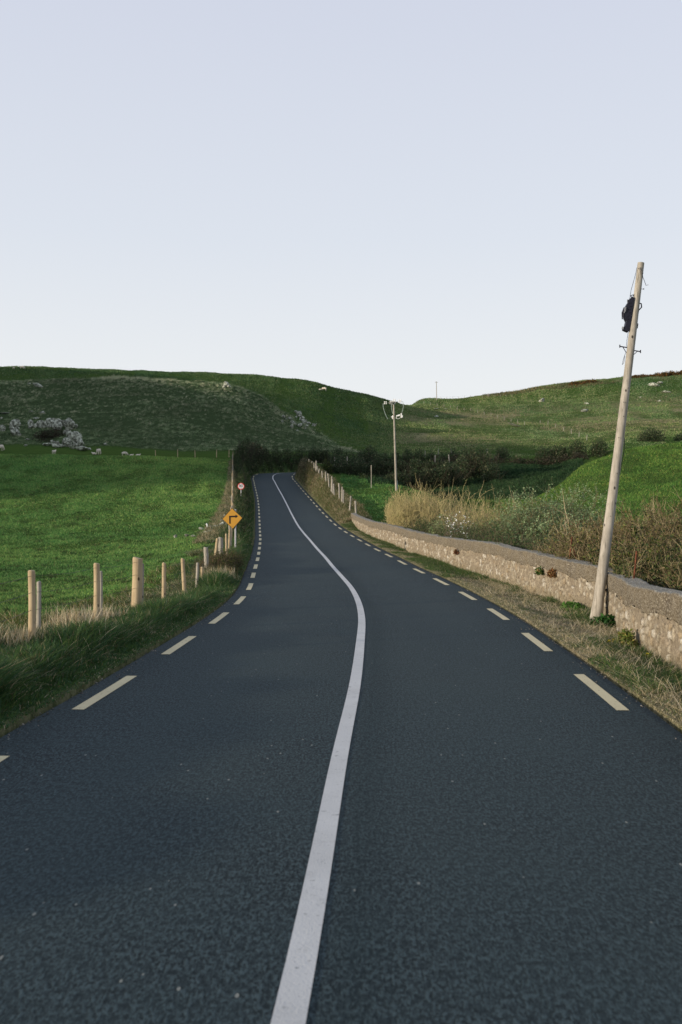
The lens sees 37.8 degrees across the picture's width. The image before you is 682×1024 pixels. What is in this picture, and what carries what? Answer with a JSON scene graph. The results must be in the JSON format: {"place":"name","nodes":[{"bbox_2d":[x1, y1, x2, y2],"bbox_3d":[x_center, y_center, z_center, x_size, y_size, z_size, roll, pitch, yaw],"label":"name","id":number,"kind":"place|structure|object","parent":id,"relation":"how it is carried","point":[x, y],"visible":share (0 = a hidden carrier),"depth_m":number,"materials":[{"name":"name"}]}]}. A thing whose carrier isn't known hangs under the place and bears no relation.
{"place":"outdoors","nodes":[
{"label":"outdoors","id":0,"kind":"place"},
{"bbox_2d":[0,537,252,729],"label":"bank grass","id":1,"kind":"structure","parent":0,"point":[35,659],"depth_m":12.85,"materials":[{"name":"green plant"}]},
{"bbox_2d":[0,472,681,1023],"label":"road","id":2,"kind":"structure","parent":0,"point":[508,844],"depth_m":5.89,"materials":[{"name":"grey asphalt"}]},
{"bbox_2d":[0,474,628,761],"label":"edge markings","id":3,"kind":"structure","parent":2,"relation":"on","point":[613,702],"depth_m":13.12,"materials":[{"name":"yellow paint"}]},
{"bbox_2d":[271,473,364,1023],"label":"line","id":4,"kind":"object","parent":2,"relation":"on","point":[293,999],"visible":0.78,"depth_m":5.02,"materials":[{"name":"white paint"}]},
{"bbox_2d":[3,556,680,746],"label":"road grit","id":5,"kind":"object","parent":2,"relation":"on","point":[210,619],"visible":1,"depth_m":11.45,"materials":[{"name":"grey gravel"}]},
{"bbox_2d":[0,367,681,737],"bbox_3d":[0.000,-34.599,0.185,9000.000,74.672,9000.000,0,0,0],"label":"ground","id":6,"kind":"structure","parent":0,"point":[106,409],"depth_m":195.51,"materials":[{"name":"green plant"}]},
{"bbox_2d":[0,419,21,435],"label":"rock outcrop","id":7,"kind":"object","parent":6,"relation":"on","point":[16,423],"visible":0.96,"depth_m":185.78,"materials":[{"name":"grey stone"}]},
{"bbox_2d":[27,383,42,387],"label":"rock outcrop","id":8,"kind":"object","parent":6,"relation":"on","point":[38,385],"visible":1,"depth_m":230.53,"materials":[{"name":"grey stone"}]},
{"bbox_2d":[31,426,66,442],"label":"bracken","id":9,"kind":"object","parent":6,"relation":"on","point":[44,435],"visible":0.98,"depth_m":177.71,"materials":[{"name":"green plant"}]},
{"bbox_2d":[28,417,83,448],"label":"rock outcrop","id":10,"kind":"object","parent":6,"relation":"on","point":[75,437],"visible":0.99,"depth_m":187.45,"materials":[{"name":"grey stone"}]},
{"bbox_2d":[75,446,87,450],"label":"sheep","id":11,"kind":"object","parent":6,"relation":"on","point":[80,448],"visible":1,"depth_m":165.14},
{"bbox_2d":[0,563,195,649],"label":"rank weeds","id":12,"kind":"object","parent":6,"relation":"on","point":[22,618],"visible":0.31,"depth_m":21.12,"materials":[{"name":"beige plant"}]},
{"bbox_2d":[0,453,233,628],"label":"pasture grass","id":13,"kind":"structure","parent":6,"relation":"on","point":[45,464],"depth_m":71.57,"materials":[{"name":"green plant"}]},
{"bbox_2d":[0,454,233,640],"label":"roadside fence","id":14,"kind":"object","parent":6,"relation":"on","point":[34,617],"visible":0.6,"depth_m":18.20,"materials":[{"name":"wood"}]},
{"bbox_2d":[3,573,231,713],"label":"bank strands","id":15,"kind":"object","parent":6,"relation":"on","point":[97,645],"visible":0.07,"depth_m":12.25,"materials":[{"name":"green plant"}]},
{"bbox_2d":[0,565,236,650],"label":"dry seed grass","id":16,"kind":"structure","parent":6,"relation":"on","point":[83,614],"depth_m":13.83,"materials":[{"name":"beige plant"}]},
{"bbox_2d":[0,375,359,452],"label":"hillside grass","id":17,"kind":"structure","parent":6,"relation":"on","point":[157,420],"depth_m":206.19,"materials":[{"name":"green plant"}]},
{"bbox_2d":[155,449,227,456],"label":"field fence","id":18,"kind":"object","parent":6,"relation":"on","point":[182,453],"visible":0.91,"depth_m":158.78,"materials":[{"name":"wood"}]},
{"bbox_2d":[0,365,393,455],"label":"hilltop grass","id":19,"kind":"structure","parent":6,"relation":"on","point":[145,373],"depth_m":285.85,"materials":[{"name":"green plant"}]},
{"bbox_2d":[187,551,227,574],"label":"bramble","id":20,"kind":"object","parent":6,"relation":"on","point":[200,563],"visible":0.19,"depth_m":28.67,"materials":[{"name":"green plant"}]},
{"bbox_2d":[190,459,255,544],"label":"bank grass","id":21,"kind":"structure","parent":6,"relation":"on","point":[218,530],"depth_m":68.20,"materials":[{"name":"plant"}]},
{"bbox_2d":[199,544,249,575],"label":"bramble","id":22,"kind":"object","parent":6,"relation":"on","point":[231,557],"visible":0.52,"depth_m":29.15,"materials":[{"name":"green plant"}]},
{"bbox_2d":[222,381,230,387],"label":"rock outcrop","id":23,"kind":"object","parent":6,"relation":"on","point":[226,384],"visible":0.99,"depth_m":234.43,"materials":[{"name":"white stone"}]},
{"bbox_2d":[223,509,241,545],"bbox_3d":[-4.365,0.910,40.039,0.820,2.136,0.104,0,0,0],"label":"warning sign","id":24,"kind":"object","parent":6,"relation":"on","point":[232,518],"visible":0.89,"depth_m":39.99,"materials":[{"name":"metal"}]},
{"bbox_2d":[230,452,243,466],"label":"bank hedge","id":25,"kind":"object","parent":6,"relation":"on","point":[237,457],"visible":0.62,"depth_m":122.56,"materials":[{"name":"green plant"}]},
{"bbox_2d":[226,507,249,533],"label":"bank hedge","id":26,"kind":"object","parent":6,"relation":"on","point":[242,521],"visible":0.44,"depth_m":58.48,"materials":[{"name":"green plant"}]},
{"bbox_2d":[233,461,247,488],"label":"bank hedge","id":27,"kind":"object","parent":6,"relation":"on","point":[239,472],"visible":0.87,"depth_m":106.97,"materials":[{"name":"green plant"}]},
{"bbox_2d":[238,483,243,492],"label":"speed limit sign","id":28,"kind":"object","parent":6,"relation":"on","point":[240,486],"visible":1,"depth_m":87.01,"materials":[{"name":"metal"}]},
{"bbox_2d":[236,482,250,511],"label":"bank hedge","id":29,"kind":"object","parent":6,"relation":"on","point":[242,503],"visible":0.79,"depth_m":81.82,"materials":[{"name":"green plant"}]},
{"bbox_2d":[281,415,306,430],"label":"rock outcrop","id":30,"kind":"object","parent":6,"relation":"on","point":[292,422],"visible":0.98,"depth_m":221.31,"materials":[{"name":"grey stone"}]},
{"bbox_2d":[294,410,316,426],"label":"rock outcrop","id":31,"kind":"object","parent":6,"relation":"on","point":[301,418],"visible":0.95,"depth_m":232.40,"materials":[{"name":"grey stone"}]},
{"bbox_2d":[294,457,321,492],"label":"bank hedge","id":32,"kind":"object","parent":6,"relation":"on","point":[310,465],"visible":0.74,"depth_m":114.97,"materials":[{"name":"green plant"}]},
{"bbox_2d":[317,457,332,473],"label":"hedge bush","id":33,"kind":"object","parent":6,"relation":"on","point":[327,466],"visible":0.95,"depth_m":133.85,"materials":[{"name":"green plant"}]},
{"bbox_2d":[303,458,356,513],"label":"roadside fence","id":34,"kind":"object","parent":6,"relation":"on","point":[333,488],"visible":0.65,"depth_m":86.10,"materials":[{"name":"wood"}]},
{"bbox_2d":[295,461,373,522],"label":"hedge bank grass","id":35,"kind":"structure","parent":6,"relation":"on","point":[335,506],"depth_m":87.03,"materials":[{"name":"plant"}]},
{"bbox_2d":[306,444,381,463],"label":"hedge","id":36,"kind":"object","parent":6,"relation":"on","point":[366,456],"visible":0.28,"depth_m":143.17,"materials":[{"name":"green plant"}]},
{"bbox_2d":[328,454,374,476],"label":"hedge","id":37,"kind":"object","parent":6,"relation":"on","point":[356,469],"visible":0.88,"depth_m":133.28,"materials":[{"name":"green plant"}]},
{"bbox_2d":[230,436,479,477],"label":"hedge","id":38,"kind":"object","parent":6,"relation":"on","point":[249,453],"visible":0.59,"depth_m":145.65,"materials":[{"name":"green plant"}]},
{"bbox_2d":[271,456,458,522],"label":"valley grass","id":39,"kind":"structure","parent":6,"relation":"on","point":[346,480],"depth_m":90.68,"materials":[{"name":"plant"}]},
{"bbox_2d":[356,473,376,478],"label":"hedge bush","id":40,"kind":"object","parent":6,"relation":"on","point":[362,476],"visible":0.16,"depth_m":113.54,"materials":[{"name":"green plant"}]},
{"bbox_2d":[383,399,403,490],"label":"utility pole","id":41,"kind":"object","parent":6,"relation":"on","point":[395,464],"visible":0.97,"depth_m":90.69,"materials":[{"name":"wood"}]},
{"bbox_2d":[363,454,452,477],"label":"hedge","id":42,"kind":"object","parent":6,"relation":"on","point":[381,467],"visible":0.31,"depth_m":129.70,"materials":[{"name":"green plant"}]},
{"bbox_2d":[403,513,434,537],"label":"bramble","id":43,"kind":"object","parent":6,"relation":"on","point":[411,525],"visible":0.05,"depth_m":45.44,"materials":[{"name":"green plant"}]},
{"bbox_2d":[376,459,469,490],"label":"hedge","id":44,"kind":"object","parent":6,"relation":"on","point":[448,475],"visible":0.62,"depth_m":119.62,"materials":[{"name":"green plant"}]},
{"bbox_2d":[411,510,445,532],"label":"bramble","id":45,"kind":"object","parent":6,"relation":"on","point":[422,526],"visible":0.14,"depth_m":41.79,"materials":[{"name":"green plant"}]},
{"bbox_2d":[382,480,497,530],"bbox_3d":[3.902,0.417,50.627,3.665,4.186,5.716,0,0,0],"label":"tall dry grass","id":46,"kind":"object","parent":6,"relation":"on","point":[393,517],"visible":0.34,"depth_m":49.24,"materials":[{"name":"beige dry grass"}]},
{"bbox_2d":[424,516,485,542],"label":"bramble","id":47,"kind":"object","parent":6,"relation":"on","point":[441,528],"visible":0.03,"depth_m":38.57,"materials":[{"name":"green plant"}]},
{"bbox_2d":[437,494,491,540],"bbox_3d":[4.593,0.655,36.315,2.097,2.705,2.340,0,0,0],"label":"blossom bush","id":48,"kind":"object","parent":6,"relation":"on","point":[445,527],"visible":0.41,"depth_m":36.24,"materials":[{"name":"green plant"}]},
{"bbox_2d":[421,492,509,531],"bbox_3d":[6.182,0.864,46.931,5.238,4.346,5.198,0,0,0],"label":"willow bush","id":49,"kind":"object","parent":6,"relation":"on","point":[475,515],"visible":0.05,"depth_m":46.70,"materials":[{"name":"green plant"}]},
{"bbox_2d":[425,505,507,540],"bbox_3d":[5.406,1.348,38.979,4.212,3.276,4.052,0,0,0],"label":"willow bush","id":50,"kind":"object","parent":6,"relation":"on","point":[437,527],"visible":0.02,"depth_m":38.75,"materials":[{"name":"green plant"}]},
{"bbox_2d":[438,518,498,542],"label":"bramble","id":51,"kind":"object","parent":6,"relation":"on","point":[457,535],"visible":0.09,"depth_m":36.18,"materials":[{"name":"green plant"}]},
{"bbox_2d":[439,438,508,481],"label":"hedge bush","id":52,"kind":"object","parent":6,"relation":"on","point":[473,468],"visible":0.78,"depth_m":126.19,"materials":[{"name":"green plant"}]},
{"bbox_2d":[364,458,585,500],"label":"hollow scrub","id":53,"kind":"object","parent":6,"relation":"on","point":[518,476],"visible":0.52,"depth_m":119.94,"materials":[{"name":"leaves"},{"name":"twigs"}]},
{"bbox_2d":[351,513,613,614],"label":"stone wall","id":54,"kind":"structure","parent":6,"relation":"on","point":[575,580],"depth_m":26.93,"materials":[{"name":"stone"},{"name":"mortar"}]},
{"bbox_2d":[534,566,543,574],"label":"wall fern","id":55,"kind":"object","parent":54,"relation":"attached to","point":[539,571],"depth_m":23.13,"materials":[{"name":"green plant"}]},
{"bbox_2d":[547,567,556,577],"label":"wall fern","id":56,"kind":"object","parent":54,"relation":"attached to","point":[551,573],"depth_m":22.01,"materials":[{"name":"brown plant"}]},
{"bbox_2d":[452,519,516,543],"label":"bramble","id":57,"kind":"object","parent":6,"relation":"on","point":[468,535],"visible":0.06,"depth_m":33.29,"materials":[{"name":"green plant"}]},
{"bbox_2d":[494,447,510,459],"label":"hedge bush","id":58,"kind":"object","parent":6,"relation":"on","point":[502,455],"visible":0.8,"depth_m":159.63,"materials":[{"name":"green plant"}]},
{"bbox_2d":[461,495,545,538],"bbox_3d":[6.834,1.079,40.920,5.189,3.842,5.822,0,0,-19],"label":"willow bush","id":59,"kind":"object","parent":6,"relation":"on","point":[499,510],"visible":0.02,"depth_m":40.40,"materials":[{"name":"green plant"}]},
{"bbox_2d":[430,402,586,439],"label":"field fence","id":60,"kind":"object","parent":6,"relation":"on","point":[517,420],"visible":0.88,"depth_m":290.07,"materials":[{"name":"wood"}]},
{"bbox_2d":[429,452,588,464],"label":"hedge","id":61,"kind":"object","parent":6,"relation":"on","point":[545,460],"visible":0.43,"depth_m":140.92,"materials":[{"name":"green plant"}]},
{"bbox_2d":[469,519,548,548],"bbox_3d":[5.664,1.495,31.553,3.415,2.584,3.880,0,0,0],"label":"bramble","id":62,"kind":"object","parent":6,"relation":"on","point":[490,535],"visible":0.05,"depth_m":31.43,"materials":[{"name":"green plant"}]},
{"bbox_2d":[337,516,681,727],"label":"verge grass","id":63,"kind":"structure","parent":6,"relation":"on","point":[447,568],"depth_m":14.85,"materials":[{"name":"plant"}]},
{"bbox_2d":[342,375,681,457],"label":"slope grass","id":64,"kind":"structure","parent":6,"relation":"on","point":[452,414],"depth_m":314.79,"materials":[{"name":"green plant"}]},
{"bbox_2d":[485,518,552,548],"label":"bramble","id":65,"kind":"object","parent":6,"relation":"on","point":[512,538],"visible":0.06,"depth_m":29.55,"materials":[{"name":"green plant"}]},
{"bbox_2d":[495,515,563,550],"bbox_3d":[5.946,1.333,28.129,3.228,2.586,3.778,0,0,0],"label":"bramble","id":66,"kind":"object","parent":6,"relation":"on","point":[525,540],"visible":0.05,"depth_m":28.02,"materials":[{"name":"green plant"}]},
{"bbox_2d":[533,446,554,459],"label":"hedge bush","id":67,"kind":"object","parent":6,"relation":"on","point":[539,455],"visible":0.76,"depth_m":157.85,"materials":[{"name":"green plant"}]},
{"bbox_2d":[517,523,572,549],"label":"bramble","id":68,"kind":"object","parent":6,"relation":"on","point":[527,545],"visible":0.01,"depth_m":26.60,"materials":[{"name":"green plant"}]},
{"bbox_2d":[543,443,566,459],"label":"hedge bush","id":69,"kind":"object","parent":6,"relation":"on","point":[558,451],"visible":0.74,"depth_m":157.72,"materials":[{"name":"green plant"}]},
{"bbox_2d":[484,478,627,552],"bbox_3d":[8.032,0.824,37.838,5.701,4.291,6.181,0,0,27],"label":"willow bush","id":70,"kind":"object","parent":6,"relation":"on","point":[528,525],"visible":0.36,"depth_m":37.12,"materials":[{"name":"green plant"}]},
{"bbox_2d":[555,491,583,537],"bbox_3d":[7.506,1.021,32.856,1.357,3.495,1.701,0,0,0],"label":"sapling","id":71,"kind":"object","parent":6,"relation":"on","point":[567,519],"visible":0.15,"depth_m":33.28,"materials":[{"name":"plant"}]},
{"bbox_2d":[462,442,681,528],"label":"green hill grass","id":72,"kind":"structure","parent":6,"relation":"on","point":[667,462],"depth_m":71.02,"materials":[{"name":"green plant"}]},
{"bbox_2d":[560,600,584,611],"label":"weed clump","id":73,"kind":"object","parent":6,"relation":"on","point":[573,604],"visible":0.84,"depth_m":19.88,"materials":[{"name":"green plant"}]},
{"bbox_2d":[563,436,595,459],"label":"hedge bush","id":74,"kind":"object","parent":6,"relation":"on","point":[577,447],"visible":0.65,"depth_m":157.76,"materials":[{"name":"green plant"}]},
{"bbox_2d":[483,372,681,397],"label":"ridge growth","id":75,"kind":"object","parent":6,"relation":"on","point":[532,389],"visible":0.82,"depth_m":445.45,"materials":[{"name":"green plant"}]},
{"bbox_2d":[568,379,597,384],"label":"bracken","id":76,"kind":"object","parent":6,"relation":"on","point":[582,382],"visible":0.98,"depth_m":447.99,"materials":[{"name":"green plant"}]},
{"bbox_2d":[583,437,608,456],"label":"hedge bush","id":77,"kind":"object","parent":6,"relation":"on","point":[600,451],"visible":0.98,"depth_m":157.74,"materials":[{"name":"green plant"}]},
{"bbox_2d":[590,613,615,626],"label":"weed clump","id":78,"kind":"object","parent":6,"relation":"on","point":[609,620],"visible":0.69,"depth_m":17.09,"materials":[{"name":"green plant"}]},
{"bbox_2d":[529,512,679,556],"bbox_3d":[6.739,1.227,24.002,4.279,2.497,5.419,0,0,0],"label":"thorn bush","id":79,"kind":"object","parent":6,"relation":"on","point":[550,545],"visible":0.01,"depth_m":23.67,"materials":[{"name":"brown plant"}]},
{"bbox_2d":[547,492,681,562],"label":"thorn bush","id":80,"kind":"object","parent":6,"relation":"on","point":[582,539],"visible":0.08,"depth_m":22.14,"materials":[{"name":"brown plant"}]},
{"bbox_2d":[590,262,646,620],"bbox_3d":[5.035,-1.098,18.167,1.297,7.016,0.257,0,0,-21],"label":"utility pole","id":81,"kind":"object","parent":6,"relation":"on","point":[630,311],"visible":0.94,"depth_m":18.12,"materials":[{"name":"wood"}]},
{"bbox_2d":[562,486,681,561],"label":"thorn bush","id":82,"kind":"object","parent":6,"relation":"on","point":[631,521],"visible":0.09,"depth_m":20.84,"materials":[{"name":"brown plant"}]},
{"bbox_2d":[614,628,638,648],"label":"weed clump","id":83,"kind":"object","parent":6,"relation":"on","point":[623,635],"visible":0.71,"depth_m":13.95,"materials":[{"name":"green plant"}]},
{"bbox_2d":[585,523,681,590],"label":"thorn bush","id":84,"kind":"object","parent":6,"relation":"on","point":[615,559],"visible":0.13,"depth_m":18.19,"materials":[{"name":"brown plant"}]},
{"bbox_2d":[631,374,654,377],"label":"bracken","id":85,"kind":"object","parent":6,"relation":"on","point":[640,376],"visible":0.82,"depth_m":456.35,"materials":[{"name":"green plant"}]},
{"bbox_2d":[605,572,681,668],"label":"stone wall","id":86,"kind":"structure","parent":6,"relation":"on","point":[649,614],"depth_m":13.36,"materials":[{"name":"stone"},{"name":"mortar"}]},
{"bbox_2d":[612,564,627,573],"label":"wall plant","id":87,"kind":"object","parent":86,"relation":"on","point":[618,570],"depth_m":17.69,"materials":[{"name":"green plant"}]},
{"bbox_2d":[633,551,637,577],"bbox_3d":[4.789,0.889,16.218,0.086,0.507,0.036,0,0,-10],"label":"iron post","id":88,"kind":"object","parent":86,"relation":"on","point":[635,564],"visible":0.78,"depth_m":16.21,"materials":[{"name":"brown metal"}]},
{"bbox_2d":[615,534,681,590],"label":"thorn bush","id":89,"kind":"object","parent":6,"relation":"on","point":[671,579],"visible":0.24,"depth_m":16.04,"materials":[{"name":"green plant"}]},
{"bbox_2d":[631,425,667,441],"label":"hedge bush","id":90,"kind":"object","parent":6,"relation":"on","point":[650,436],"visible":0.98,"depth_m":177.78,"materials":[{"name":"green plant"}]},
{"bbox_2d":[648,383,659,385],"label":"boulder","id":91,"kind":"object","parent":6,"relation":"on","point":[652,384],"visible":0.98,"depth_m":416.95,"materials":[{"name":"white stone"}]},
{"bbox_2d":[652,370,681,376],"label":"bracken","id":92,"kind":"object","parent":6,"relation":"on","point":[665,373],"visible":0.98,"depth_m":454.45,"materials":[{"name":"brown plant"}]},
{"bbox_2d":[668,432,681,440],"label":"hedge bush","id":93,"kind":"object","parent":6,"relation":"on","point":[677,438],"visible":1,"depth_m":179.97,"materials":[{"name":"green plant"}]},
{"bbox_2d":[0,0,681,404],"label":"sky","id":94,"kind":"structure","parent":0,"point":[390,200],"materials":[{"name":"white"}]}
]}

